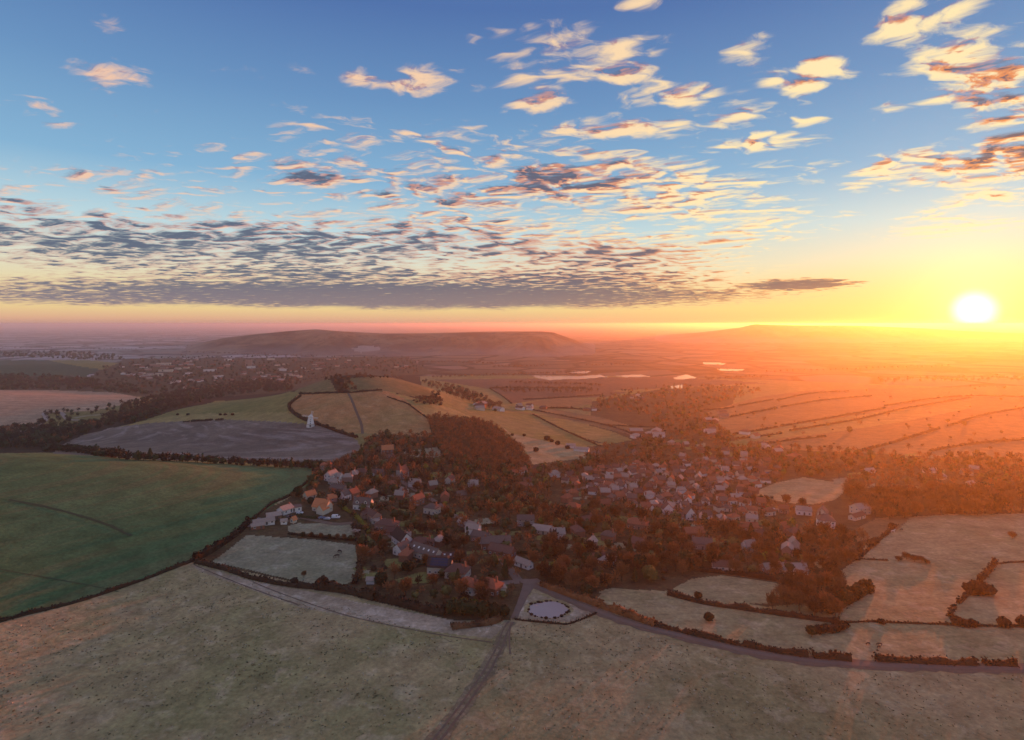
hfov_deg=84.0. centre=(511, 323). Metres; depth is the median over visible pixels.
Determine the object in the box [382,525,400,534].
house
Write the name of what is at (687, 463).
house
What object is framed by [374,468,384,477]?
house
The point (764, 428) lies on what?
hedge
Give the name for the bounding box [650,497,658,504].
house
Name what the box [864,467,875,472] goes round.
barn
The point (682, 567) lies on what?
bare tree
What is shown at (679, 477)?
house
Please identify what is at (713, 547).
russet tree
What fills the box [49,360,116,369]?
olive strip
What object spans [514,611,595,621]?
fence
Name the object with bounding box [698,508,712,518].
house
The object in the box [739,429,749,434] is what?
house
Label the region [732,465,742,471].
house
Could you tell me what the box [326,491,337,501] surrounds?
house
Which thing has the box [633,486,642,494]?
house
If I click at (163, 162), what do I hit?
sky
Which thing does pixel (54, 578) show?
track
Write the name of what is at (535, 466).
house
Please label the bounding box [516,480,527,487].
house
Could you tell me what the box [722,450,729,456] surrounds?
house
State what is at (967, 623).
bush
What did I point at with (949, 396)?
hedge
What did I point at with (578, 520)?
russet tree
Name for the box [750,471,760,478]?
house
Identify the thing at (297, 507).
house
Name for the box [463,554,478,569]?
bare tree
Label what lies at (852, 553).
bare tree
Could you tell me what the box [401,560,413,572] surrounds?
evergreen tree
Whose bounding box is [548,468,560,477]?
house
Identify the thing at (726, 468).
house
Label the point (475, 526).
house
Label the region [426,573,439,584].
russet tree
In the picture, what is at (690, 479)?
house
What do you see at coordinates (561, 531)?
house
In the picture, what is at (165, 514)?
green field
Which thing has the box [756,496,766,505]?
house
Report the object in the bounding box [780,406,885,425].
hedge
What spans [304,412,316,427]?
windmill
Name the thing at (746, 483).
house
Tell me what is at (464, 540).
russet tree
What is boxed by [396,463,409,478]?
chapel
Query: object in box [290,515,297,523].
shed
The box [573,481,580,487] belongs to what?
house
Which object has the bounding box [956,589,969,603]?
hedge
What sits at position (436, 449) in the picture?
lawn
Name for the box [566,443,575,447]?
barn
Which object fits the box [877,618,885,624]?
bush
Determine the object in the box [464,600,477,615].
tree
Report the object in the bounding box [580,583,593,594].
evergreen tree
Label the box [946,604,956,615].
hedge
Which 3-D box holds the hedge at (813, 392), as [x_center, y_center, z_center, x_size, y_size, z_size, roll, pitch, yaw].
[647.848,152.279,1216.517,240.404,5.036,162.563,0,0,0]
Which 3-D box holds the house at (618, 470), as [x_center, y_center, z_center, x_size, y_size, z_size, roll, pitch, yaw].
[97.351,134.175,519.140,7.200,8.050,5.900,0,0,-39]
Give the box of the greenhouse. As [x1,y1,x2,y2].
[365,576,374,583]
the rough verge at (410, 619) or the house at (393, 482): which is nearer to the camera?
the rough verge at (410, 619)
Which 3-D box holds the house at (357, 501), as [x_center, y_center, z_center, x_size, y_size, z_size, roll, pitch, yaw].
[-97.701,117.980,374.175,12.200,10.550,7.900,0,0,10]
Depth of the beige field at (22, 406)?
1027.96 m
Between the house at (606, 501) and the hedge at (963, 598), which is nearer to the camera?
the hedge at (963, 598)
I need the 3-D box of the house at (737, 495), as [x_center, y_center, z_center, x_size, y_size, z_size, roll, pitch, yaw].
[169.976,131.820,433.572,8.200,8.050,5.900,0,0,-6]
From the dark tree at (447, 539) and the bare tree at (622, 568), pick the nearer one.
the bare tree at (622, 568)
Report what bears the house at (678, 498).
on the village ground at (838, 507)
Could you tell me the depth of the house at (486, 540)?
313.79 m
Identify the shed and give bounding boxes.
[250,522,264,529]
[266,511,281,519]
[280,518,287,524]
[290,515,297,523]
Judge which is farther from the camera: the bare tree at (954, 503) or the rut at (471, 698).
the bare tree at (954, 503)
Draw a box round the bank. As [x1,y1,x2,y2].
[524,599,573,615]
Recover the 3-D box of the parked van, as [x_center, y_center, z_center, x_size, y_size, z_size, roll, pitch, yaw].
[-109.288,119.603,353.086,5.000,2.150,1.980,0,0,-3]
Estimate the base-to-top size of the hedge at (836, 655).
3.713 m
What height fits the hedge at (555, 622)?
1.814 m
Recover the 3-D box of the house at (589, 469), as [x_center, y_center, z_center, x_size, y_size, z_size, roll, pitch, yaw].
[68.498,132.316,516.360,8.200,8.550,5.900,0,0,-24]
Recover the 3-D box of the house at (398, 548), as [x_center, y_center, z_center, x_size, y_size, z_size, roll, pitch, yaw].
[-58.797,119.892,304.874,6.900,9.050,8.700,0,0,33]
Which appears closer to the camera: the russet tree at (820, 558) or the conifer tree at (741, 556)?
the russet tree at (820, 558)
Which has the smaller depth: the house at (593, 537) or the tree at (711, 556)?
the tree at (711, 556)
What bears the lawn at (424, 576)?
on the village ground at (838, 507)
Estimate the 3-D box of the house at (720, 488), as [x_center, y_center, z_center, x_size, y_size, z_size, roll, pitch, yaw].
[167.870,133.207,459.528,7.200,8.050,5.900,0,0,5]
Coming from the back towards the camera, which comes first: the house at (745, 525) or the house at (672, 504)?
the house at (672, 504)
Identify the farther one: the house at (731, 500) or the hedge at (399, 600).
the house at (731, 500)
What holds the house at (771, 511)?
on the village ground at (838, 507)
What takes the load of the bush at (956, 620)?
on the long pasture at (951, 642)
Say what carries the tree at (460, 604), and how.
on the village ground at (838, 507)
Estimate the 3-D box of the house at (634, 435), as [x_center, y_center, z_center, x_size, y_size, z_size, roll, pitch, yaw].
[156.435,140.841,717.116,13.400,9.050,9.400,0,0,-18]
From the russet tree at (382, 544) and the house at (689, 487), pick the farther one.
the house at (689, 487)
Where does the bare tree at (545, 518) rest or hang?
on the village ground at (838, 507)
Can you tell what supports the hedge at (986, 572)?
on the pasture at (957, 553)
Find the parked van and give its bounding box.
[331,514,339,517]
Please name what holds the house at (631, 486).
on the village ground at (838, 507)
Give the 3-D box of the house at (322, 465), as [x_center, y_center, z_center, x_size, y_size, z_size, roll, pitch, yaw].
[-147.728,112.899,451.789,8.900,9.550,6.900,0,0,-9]
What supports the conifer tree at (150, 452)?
on the green field at (165, 514)
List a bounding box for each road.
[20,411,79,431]
[509,410,641,440]
[511,583,533,618]
[521,578,540,583]
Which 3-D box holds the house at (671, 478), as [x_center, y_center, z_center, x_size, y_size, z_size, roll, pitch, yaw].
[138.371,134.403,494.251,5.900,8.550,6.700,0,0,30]
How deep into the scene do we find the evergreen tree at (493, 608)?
232.09 m
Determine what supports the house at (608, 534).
on the village ground at (838, 507)
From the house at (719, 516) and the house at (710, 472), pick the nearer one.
the house at (719, 516)
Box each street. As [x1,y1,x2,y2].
[367,519,519,584]
[391,474,522,581]
[565,455,704,491]
[654,473,767,496]
[676,503,777,509]
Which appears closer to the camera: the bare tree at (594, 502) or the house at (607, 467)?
the bare tree at (594, 502)
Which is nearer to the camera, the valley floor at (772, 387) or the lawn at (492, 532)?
the lawn at (492, 532)
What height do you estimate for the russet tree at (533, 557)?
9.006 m
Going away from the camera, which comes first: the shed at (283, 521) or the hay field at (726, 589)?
the hay field at (726, 589)
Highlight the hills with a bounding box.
[186,324,1023,356]
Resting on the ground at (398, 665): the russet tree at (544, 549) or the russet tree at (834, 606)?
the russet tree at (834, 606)
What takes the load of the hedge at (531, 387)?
on the marsh
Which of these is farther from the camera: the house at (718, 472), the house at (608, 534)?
the house at (718, 472)
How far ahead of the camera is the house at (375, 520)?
348.39 m
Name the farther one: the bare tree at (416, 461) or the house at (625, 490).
the bare tree at (416, 461)
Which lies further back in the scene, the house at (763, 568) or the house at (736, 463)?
the house at (736, 463)
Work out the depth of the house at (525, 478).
458.45 m
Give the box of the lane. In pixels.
[529,584,1023,669]
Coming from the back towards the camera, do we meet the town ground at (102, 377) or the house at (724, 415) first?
the town ground at (102, 377)
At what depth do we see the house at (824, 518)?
361.88 m
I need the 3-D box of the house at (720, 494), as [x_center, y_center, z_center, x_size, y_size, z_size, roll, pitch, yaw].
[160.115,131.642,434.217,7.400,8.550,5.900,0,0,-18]
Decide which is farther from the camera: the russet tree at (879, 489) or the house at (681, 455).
the house at (681, 455)
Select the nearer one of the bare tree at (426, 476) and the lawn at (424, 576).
the lawn at (424, 576)
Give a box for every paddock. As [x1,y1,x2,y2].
[213,535,356,584]
[288,523,352,536]
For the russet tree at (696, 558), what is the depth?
288.31 m
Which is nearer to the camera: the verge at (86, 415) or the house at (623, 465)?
the house at (623, 465)
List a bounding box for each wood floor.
[0,444,357,476]
[7,375,420,445]
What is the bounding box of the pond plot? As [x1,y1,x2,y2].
[518,593,591,621]
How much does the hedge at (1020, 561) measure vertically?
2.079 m
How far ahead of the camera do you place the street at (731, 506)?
414.62 m
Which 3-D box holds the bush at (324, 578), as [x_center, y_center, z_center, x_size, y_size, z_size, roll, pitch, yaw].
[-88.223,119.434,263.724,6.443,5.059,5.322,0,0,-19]
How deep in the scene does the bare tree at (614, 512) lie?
377.02 m
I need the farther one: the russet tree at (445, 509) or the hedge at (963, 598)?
the russet tree at (445, 509)
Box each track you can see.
[1,569,117,591]
[9,499,131,535]
[287,517,356,524]
[347,393,363,433]
[424,621,516,739]
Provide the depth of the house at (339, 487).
401.57 m
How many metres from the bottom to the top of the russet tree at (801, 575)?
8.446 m
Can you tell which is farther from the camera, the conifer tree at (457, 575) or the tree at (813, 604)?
the conifer tree at (457, 575)
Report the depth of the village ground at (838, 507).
391.42 m
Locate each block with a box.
[158,369,173,371]
[161,365,174,367]
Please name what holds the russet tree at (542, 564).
on the village ground at (838, 507)
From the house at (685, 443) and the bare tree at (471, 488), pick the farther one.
the house at (685, 443)
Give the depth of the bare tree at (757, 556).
294.09 m
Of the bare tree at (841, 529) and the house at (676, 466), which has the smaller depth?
the bare tree at (841, 529)
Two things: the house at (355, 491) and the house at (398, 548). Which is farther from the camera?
the house at (355, 491)
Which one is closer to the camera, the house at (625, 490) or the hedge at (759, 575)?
the hedge at (759, 575)
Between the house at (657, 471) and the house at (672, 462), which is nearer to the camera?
the house at (657, 471)
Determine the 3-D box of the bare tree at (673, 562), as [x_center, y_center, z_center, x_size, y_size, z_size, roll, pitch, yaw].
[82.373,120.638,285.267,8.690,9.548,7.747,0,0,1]
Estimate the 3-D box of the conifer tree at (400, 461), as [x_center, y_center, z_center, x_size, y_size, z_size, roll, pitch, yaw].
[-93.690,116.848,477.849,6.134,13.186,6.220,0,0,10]
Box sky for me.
[0,0,1023,324]
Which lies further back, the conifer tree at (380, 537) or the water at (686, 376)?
the water at (686, 376)
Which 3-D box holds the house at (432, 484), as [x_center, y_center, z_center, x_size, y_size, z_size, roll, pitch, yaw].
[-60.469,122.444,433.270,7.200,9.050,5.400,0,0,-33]
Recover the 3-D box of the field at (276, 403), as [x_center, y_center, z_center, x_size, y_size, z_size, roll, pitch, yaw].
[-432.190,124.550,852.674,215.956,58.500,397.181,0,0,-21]
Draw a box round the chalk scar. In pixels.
[352,346,379,353]
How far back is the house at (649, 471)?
513.84 m
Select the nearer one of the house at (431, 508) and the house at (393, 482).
the house at (431, 508)
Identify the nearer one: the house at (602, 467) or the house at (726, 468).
the house at (602, 467)
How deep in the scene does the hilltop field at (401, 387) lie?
809.55 m
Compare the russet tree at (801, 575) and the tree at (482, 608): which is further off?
the russet tree at (801, 575)
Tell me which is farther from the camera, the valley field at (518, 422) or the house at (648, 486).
the valley field at (518, 422)
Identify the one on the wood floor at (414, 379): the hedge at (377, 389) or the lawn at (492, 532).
the hedge at (377, 389)
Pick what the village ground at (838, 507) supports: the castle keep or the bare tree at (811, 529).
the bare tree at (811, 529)
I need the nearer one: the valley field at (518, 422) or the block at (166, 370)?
the valley field at (518, 422)
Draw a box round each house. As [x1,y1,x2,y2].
[276,502,293,515]
[293,504,301,511]
[302,488,316,498]
[311,497,332,515]
[319,460,331,470]
[324,468,343,480]
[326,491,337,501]
[327,477,341,484]
[329,483,346,491]
[339,486,351,499]
[341,471,353,482]
[349,485,360,499]
[350,467,358,479]
[352,495,374,509]
[356,466,367,476]
[360,507,380,520]
[365,486,378,497]
[371,518,382,523]
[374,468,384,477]
[374,515,400,529]
[381,443,393,455]
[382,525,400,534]
[385,454,395,461]
[388,480,400,488]
[391,527,412,543]
[393,538,411,555]
[394,489,405,499]
[398,544,413,561]
[408,477,421,487]
[409,491,424,505]
[410,535,434,546]
[410,541,441,559]
[422,502,440,514]
[426,556,453,573]
[427,478,437,489]
[428,553,445,556]
[434,531,444,547]
[440,489,449,501]
[444,561,471,578]
[445,472,454,483]
[455,488,466,499]
[457,517,475,527]
[464,521,481,534]
[464,576,479,595]
[467,478,478,486]
[470,529,491,540]
[474,403,485,408]
[474,405,484,410]
[480,533,511,549]
[484,576,503,596]
[487,542,516,556]
[492,406,504,411]
[513,555,534,569]
[515,405,524,409]
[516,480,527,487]
[516,513,534,526]
[523,476,532,485]
[532,523,553,534]
[533,464,544,472]
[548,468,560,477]
[550,525,565,538]
[561,476,569,483]
[561,491,572,502]
[565,469,574,476]
[566,499,580,510]
[569,476,579,483]
[569,486,578,496]
[570,521,585,536]
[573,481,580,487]
[581,512,591,520]
[582,465,592,472]
[583,474,593,482]
[585,533,598,545]
[586,481,595,487]
[588,486,597,494]
[592,472,599,478]
[593,466,601,473]
[594,477,604,484]
[596,464,604,470]
[599,496,610,506]
[600,486,610,495]
[600,528,616,541]
[604,464,612,469]
[604,480,614,486]
[605,467,614,473]
[605,474,613,480]
[606,491,615,501]
[611,484,618,492]
[613,462,619,470]
[613,472,621,479]
[614,466,623,473]
[614,490,625,499]
[618,481,627,488]
[620,472,629,479]
[621,462,627,469]
[621,487,630,495]
[626,475,637,483]
[626,516,648,530]
[627,464,636,470]
[627,468,636,474]
[627,492,636,500]
[628,427,642,432]
[628,481,637,490]
[630,432,641,438]
[631,535,644,548]
[632,458,640,463]
[632,473,642,481]
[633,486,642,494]
[637,468,645,475]
[639,500,650,509]
[643,482,652,490]
[643,492,653,501]
[644,489,654,496]
[645,430,653,435]
[645,468,651,475]
[648,480,656,488]
[649,463,657,471]
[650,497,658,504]
[650,502,661,510]
[651,427,661,431]
[652,431,664,436]
[654,468,662,474]
[654,479,663,486]
[655,492,665,503]
[656,474,665,482]
[658,463,666,469]
[660,483,670,491]
[660,490,672,498]
[661,499,673,512]
[666,480,675,487]
[667,438,674,444]
[667,473,674,480]
[667,499,678,509]
[668,458,676,465]
[670,464,678,470]
[670,510,683,519]
[671,467,680,475]
[671,494,682,502]
[673,489,681,497]
[674,441,680,447]
[676,473,683,480]
[676,485,685,493]
[678,452,686,458]
[678,464,685,471]
[679,480,688,485]
[680,499,689,508]
[682,440,689,446]
[682,460,690,466]
[682,503,696,519]
[682,525,704,537]
[683,490,695,499]
[684,468,694,475]
[684,493,691,502]
[685,482,694,491]
[686,475,694,483]
[691,536,712,549]
[692,481,699,489]
[692,500,703,509]
[695,460,703,466]
[695,472,701,480]
[696,446,703,452]
[697,468,707,476]
[697,486,705,495]
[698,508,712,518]
[701,479,710,488]
[701,494,710,504]
[702,459,710,465]
[702,492,712,499]
[703,417,711,421]
[704,428,716,433]
[706,474,716,482]
[707,469,715,475]
[708,484,715,493]
[709,432,722,437]
[709,455,716,461]
[710,465,718,472]
[712,558,733,570]
[713,501,724,512]
[714,484,724,492]
[715,470,724,476]
[716,476,724,482]
[716,491,725,499]
[716,511,727,519]
[717,410,726,413]
[717,495,727,503]
[719,413,728,417]
[720,464,729,470]
[721,447,729,452]
[721,479,728,487]
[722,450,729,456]
[723,459,731,466]
[723,502,731,511]
[724,474,731,481]
[726,510,740,520]
[728,495,737,504]
[729,492,741,500]
[732,460,740,465]
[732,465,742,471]
[735,468,744,476]
[736,485,746,494]
[737,474,747,481]
[737,503,747,514]
[738,497,751,505]
[738,520,759,530]
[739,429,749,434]
[740,450,747,456]
[740,537,756,551]
[741,479,749,487]
[743,491,753,500]
[744,465,752,472]
[745,512,758,521]
[746,473,757,481]
[746,504,757,513]
[747,458,756,465]
[747,486,759,494]
[750,432,759,438]
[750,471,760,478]
[750,479,761,486]
[753,464,763,472]
[754,527,764,535]
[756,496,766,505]
[760,476,771,482]
[760,561,782,573]
[761,442,769,447]
[761,505,775,515]
[763,456,770,462]
[763,465,771,471]
[771,447,782,453]
[771,470,779,477]
[773,464,780,470]
[778,503,788,513]
[779,519,789,532]
[781,538,793,556]
[781,560,808,574]
[786,524,802,537]
[787,451,800,459]
[788,533,799,549]
[795,505,812,515]
[816,504,828,514]
[816,511,835,528]
[959,467,973,475]
[969,465,979,472]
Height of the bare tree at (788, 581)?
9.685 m
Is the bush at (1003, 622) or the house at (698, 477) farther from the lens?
the house at (698, 477)
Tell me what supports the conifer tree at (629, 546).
on the village ground at (838, 507)
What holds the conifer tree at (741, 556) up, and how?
on the village ground at (838, 507)
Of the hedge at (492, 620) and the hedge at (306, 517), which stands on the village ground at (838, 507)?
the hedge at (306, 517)
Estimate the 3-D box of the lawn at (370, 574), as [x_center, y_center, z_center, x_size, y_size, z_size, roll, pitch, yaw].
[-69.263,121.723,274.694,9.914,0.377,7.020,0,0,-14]
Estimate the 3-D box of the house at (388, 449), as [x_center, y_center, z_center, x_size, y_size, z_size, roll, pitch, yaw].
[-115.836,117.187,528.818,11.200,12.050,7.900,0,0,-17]
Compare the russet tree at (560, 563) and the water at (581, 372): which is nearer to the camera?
the russet tree at (560, 563)
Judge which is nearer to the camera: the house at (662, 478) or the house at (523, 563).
the house at (523, 563)
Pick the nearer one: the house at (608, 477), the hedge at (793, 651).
the hedge at (793, 651)
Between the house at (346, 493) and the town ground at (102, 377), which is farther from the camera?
the town ground at (102, 377)
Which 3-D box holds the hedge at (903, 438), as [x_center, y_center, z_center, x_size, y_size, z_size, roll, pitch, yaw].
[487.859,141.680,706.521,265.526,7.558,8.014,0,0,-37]
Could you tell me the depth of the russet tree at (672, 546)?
306.19 m
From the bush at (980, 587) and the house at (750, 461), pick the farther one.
the house at (750, 461)
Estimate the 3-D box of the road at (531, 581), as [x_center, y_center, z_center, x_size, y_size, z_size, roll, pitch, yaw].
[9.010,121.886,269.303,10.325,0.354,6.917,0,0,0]
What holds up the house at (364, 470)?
on the village ground at (838, 507)
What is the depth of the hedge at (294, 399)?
745.43 m
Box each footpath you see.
[194,564,297,604]
[254,582,489,641]
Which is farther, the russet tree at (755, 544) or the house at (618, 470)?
the house at (618, 470)
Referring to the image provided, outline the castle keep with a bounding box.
[245,360,251,365]
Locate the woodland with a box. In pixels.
[0,344,1023,602]
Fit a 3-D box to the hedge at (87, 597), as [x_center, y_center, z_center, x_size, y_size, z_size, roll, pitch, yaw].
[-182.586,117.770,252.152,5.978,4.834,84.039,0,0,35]
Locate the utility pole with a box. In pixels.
[508,622,511,653]
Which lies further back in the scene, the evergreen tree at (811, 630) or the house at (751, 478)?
the house at (751, 478)
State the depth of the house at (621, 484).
461.48 m
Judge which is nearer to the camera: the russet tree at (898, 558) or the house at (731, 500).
the russet tree at (898, 558)
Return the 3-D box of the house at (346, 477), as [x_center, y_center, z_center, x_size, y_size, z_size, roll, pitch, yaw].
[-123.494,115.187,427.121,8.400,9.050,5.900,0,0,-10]
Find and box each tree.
[147,448,152,458]
[293,486,302,495]
[307,497,313,503]
[337,499,346,508]
[356,543,368,557]
[366,463,372,479]
[370,530,383,543]
[373,545,379,554]
[374,572,387,586]
[377,534,382,548]
[377,538,388,550]
[384,579,398,594]
[389,563,400,578]
[397,455,403,465]
[397,576,413,594]
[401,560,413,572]
[412,480,423,490]
[413,457,421,464]
[416,523,427,535]
[421,468,432,481]
[421,553,427,564]
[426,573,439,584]
[427,520,438,533]
[442,506,449,513]
[442,534,453,548]
[453,548,466,562]
[453,568,460,584]
[453,576,469,595]
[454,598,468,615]
[458,535,469,547]
[458,591,470,598]
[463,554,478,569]
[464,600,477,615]
[465,482,476,493]
[473,581,488,594]
[476,586,490,600]
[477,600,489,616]
[478,576,489,583]
[487,601,498,616]
[499,604,509,616]
[500,553,515,569]
[500,559,508,578]
[527,550,540,565]
[535,560,548,571]
[539,567,553,581]
[540,533,552,542]
[541,509,554,524]
[541,540,554,558]
[547,532,557,544]
[551,566,566,583]
[553,559,566,571]
[554,506,565,518]
[557,553,571,566]
[559,535,569,547]
[562,568,582,590]
[569,507,581,515]
[570,568,583,586]
[572,517,583,526]
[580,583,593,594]
[581,552,591,565]
[581,567,593,581]
[583,539,596,552]
[584,556,599,570]
[585,574,600,589]
[588,498,599,508]
[588,520,594,534]
[599,573,610,586]
[601,572,614,586]
[604,551,615,563]
[611,506,621,517]
[612,519,625,534]
[614,561,629,580]
[616,545,620,558]
[621,551,633,560]
[622,558,632,569]
[625,538,633,554]
[633,553,646,570]
[634,540,649,554]
[636,507,647,517]
[641,565,658,580]
[644,553,660,566]
[647,542,660,554]
[659,518,669,531]
[666,541,680,553]
[667,522,679,538]
[668,554,682,571]
[674,532,687,542]
[676,560,688,575]
[690,555,702,569]
[694,591,702,598]
[703,543,720,554]
[703,612,713,620]
[705,551,718,567]
[707,518,717,527]
[715,518,728,526]
[718,523,730,538]
[725,558,742,571]
[727,542,742,556]
[728,518,737,534]
[738,529,749,539]
[739,549,745,561]
[748,523,753,538]
[749,531,761,541]
[749,540,764,552]
[751,550,764,566]
[765,591,779,608]
[770,557,782,573]
[774,584,788,592]
[776,574,795,586]
[781,494,791,501]
[784,570,799,582]
[787,590,807,610]
[790,548,802,558]
[794,568,807,583]
[796,529,802,546]
[797,497,806,505]
[802,550,816,566]
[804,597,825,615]
[805,625,817,636]
[807,526,820,538]
[816,523,831,533]
[816,553,829,565]
[818,590,834,611]
[819,570,835,587]
[822,595,845,616]
[831,568,846,578]
[835,523,849,534]
[838,533,851,547]
[842,479,855,489]
[842,484,855,498]
[843,548,857,562]
[847,488,861,502]
[855,496,869,505]
[874,484,888,495]
[882,506,896,518]
[895,556,902,560]
[896,497,910,513]
[900,489,914,500]
[902,551,910,558]
[910,501,923,516]
[910,554,919,561]
[945,496,961,513]
[949,491,964,509]
[959,482,969,489]
[989,501,1002,513]
[993,493,1010,511]
[1007,531,1017,538]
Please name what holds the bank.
on the pond plot
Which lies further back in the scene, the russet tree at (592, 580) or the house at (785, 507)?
the house at (785, 507)
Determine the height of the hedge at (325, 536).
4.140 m
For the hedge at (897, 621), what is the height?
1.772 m
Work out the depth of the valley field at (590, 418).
877.82 m
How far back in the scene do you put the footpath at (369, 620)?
229.89 m
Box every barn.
[252,516,275,525]
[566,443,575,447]
[573,446,589,451]
[597,554,616,565]
[847,511,866,520]
[849,502,870,514]
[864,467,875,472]
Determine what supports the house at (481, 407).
on the valley field at (518, 422)
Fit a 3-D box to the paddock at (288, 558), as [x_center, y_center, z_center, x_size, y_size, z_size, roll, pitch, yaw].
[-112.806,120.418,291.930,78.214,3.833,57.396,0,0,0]
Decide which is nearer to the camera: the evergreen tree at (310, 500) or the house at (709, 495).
the evergreen tree at (310, 500)
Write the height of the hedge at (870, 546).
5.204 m
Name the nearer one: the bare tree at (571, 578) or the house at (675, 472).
the bare tree at (571, 578)
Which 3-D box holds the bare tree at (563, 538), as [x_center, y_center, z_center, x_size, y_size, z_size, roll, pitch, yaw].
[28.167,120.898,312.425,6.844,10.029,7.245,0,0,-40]
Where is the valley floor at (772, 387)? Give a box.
[35,375,938,459]
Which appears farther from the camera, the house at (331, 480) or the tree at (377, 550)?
the house at (331, 480)
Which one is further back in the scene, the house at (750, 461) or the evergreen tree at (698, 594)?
the house at (750, 461)
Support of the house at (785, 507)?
on the village ground at (838, 507)
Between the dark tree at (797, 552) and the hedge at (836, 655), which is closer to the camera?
the hedge at (836, 655)
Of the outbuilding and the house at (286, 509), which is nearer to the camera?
the outbuilding
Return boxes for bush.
[290,577,297,582]
[315,575,328,582]
[814,624,826,634]
[821,623,828,630]
[827,623,838,632]
[832,621,844,631]
[838,620,850,629]
[866,539,877,545]
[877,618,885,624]
[949,614,964,625]
[961,582,976,595]
[963,618,970,627]
[967,579,988,595]
[968,618,979,627]
[981,581,997,594]
[996,616,1012,627]
[1015,614,1023,626]
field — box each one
[0,360,97,376]
[0,390,140,429]
[0,453,311,622]
[51,419,359,461]
[121,412,306,426]
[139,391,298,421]
[291,393,360,433]
[293,379,335,392]
[344,376,439,401]
[350,391,430,436]
[390,392,469,420]
[426,387,602,445]
[448,615,1023,739]
[493,389,626,403]
[528,398,591,407]
[532,409,649,432]
[538,415,630,443]
[674,575,779,603]
[756,477,844,503]
[849,514,911,541]
[970,501,1023,510]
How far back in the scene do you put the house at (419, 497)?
390.67 m
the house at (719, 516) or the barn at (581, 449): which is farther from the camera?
the barn at (581, 449)
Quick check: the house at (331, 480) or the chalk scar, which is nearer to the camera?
the house at (331, 480)
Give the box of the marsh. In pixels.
[436,376,765,391]
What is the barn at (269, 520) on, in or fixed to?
on the village ground at (838, 507)
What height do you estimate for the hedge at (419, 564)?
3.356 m
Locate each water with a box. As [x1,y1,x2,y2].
[531,375,604,379]
[569,371,590,372]
[622,374,649,377]
[674,374,695,378]
[703,362,724,364]
[719,369,743,370]
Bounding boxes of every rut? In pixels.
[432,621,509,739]
[439,622,513,739]
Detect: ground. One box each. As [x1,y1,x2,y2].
[0,356,431,398]
[0,455,1023,739]
[193,385,1023,620]
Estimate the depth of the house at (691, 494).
436.95 m
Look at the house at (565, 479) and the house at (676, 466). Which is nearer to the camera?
the house at (565, 479)
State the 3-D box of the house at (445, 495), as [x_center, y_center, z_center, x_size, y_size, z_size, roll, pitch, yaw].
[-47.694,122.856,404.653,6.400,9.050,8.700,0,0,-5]
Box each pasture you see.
[501,426,585,464]
[599,588,1023,662]
[708,385,1023,457]
[736,398,970,441]
[840,517,1023,623]
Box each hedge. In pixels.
[0,557,195,621]
[191,418,212,421]
[192,516,251,558]
[195,558,314,588]
[251,480,307,519]
[287,402,357,437]
[287,532,356,540]
[290,395,301,403]
[297,513,316,518]
[299,388,381,393]
[312,579,376,600]
[342,506,370,533]
[350,521,364,583]
[375,589,446,615]
[378,550,392,553]
[387,396,426,417]
[393,562,424,571]
[450,615,502,630]
[489,388,511,402]
[490,386,582,387]
[515,612,596,624]
[524,394,599,399]
[525,408,651,444]
[532,414,600,445]
[539,581,657,626]
[547,406,600,410]
[600,423,654,427]
[653,621,809,657]
[666,589,839,622]
[698,565,779,581]
[703,406,734,409]
[729,407,773,416]
[733,426,777,433]
[737,399,773,405]
[737,431,781,438]
[766,435,826,443]
[776,390,848,400]
[780,395,871,406]
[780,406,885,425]
[789,396,971,430]
[809,647,852,661]
[822,578,875,613]
[845,619,939,624]
[854,557,888,560]
[857,426,939,451]
[860,524,898,557]
[871,649,979,665]
[884,395,1023,405]
[929,437,1023,450]
[938,621,1023,627]
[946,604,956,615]
[947,407,1023,425]
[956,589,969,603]
[976,557,998,581]
[980,656,1019,667]
[998,560,1023,563]
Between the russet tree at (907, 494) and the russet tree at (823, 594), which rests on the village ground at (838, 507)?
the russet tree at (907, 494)
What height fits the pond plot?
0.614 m
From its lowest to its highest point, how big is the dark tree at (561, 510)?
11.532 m
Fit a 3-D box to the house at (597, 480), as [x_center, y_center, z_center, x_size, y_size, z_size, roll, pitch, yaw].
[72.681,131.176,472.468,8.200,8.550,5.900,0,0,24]
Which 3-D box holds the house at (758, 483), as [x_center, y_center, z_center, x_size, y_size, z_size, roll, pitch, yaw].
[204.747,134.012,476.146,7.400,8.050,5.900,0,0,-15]
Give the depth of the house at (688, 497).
423.98 m
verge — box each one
[74,414,100,417]
[192,565,501,638]
[534,583,1023,673]
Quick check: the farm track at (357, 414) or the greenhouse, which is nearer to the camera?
the greenhouse
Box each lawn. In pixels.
[359,572,376,578]
[384,558,401,567]
[395,572,430,583]
[404,447,439,457]
[432,472,454,478]
[467,550,486,553]
[484,530,505,534]
[565,534,585,539]
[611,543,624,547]
[729,440,749,446]
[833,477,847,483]
[905,453,916,458]
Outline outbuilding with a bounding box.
[441,551,466,561]
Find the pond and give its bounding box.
[529,601,567,617]

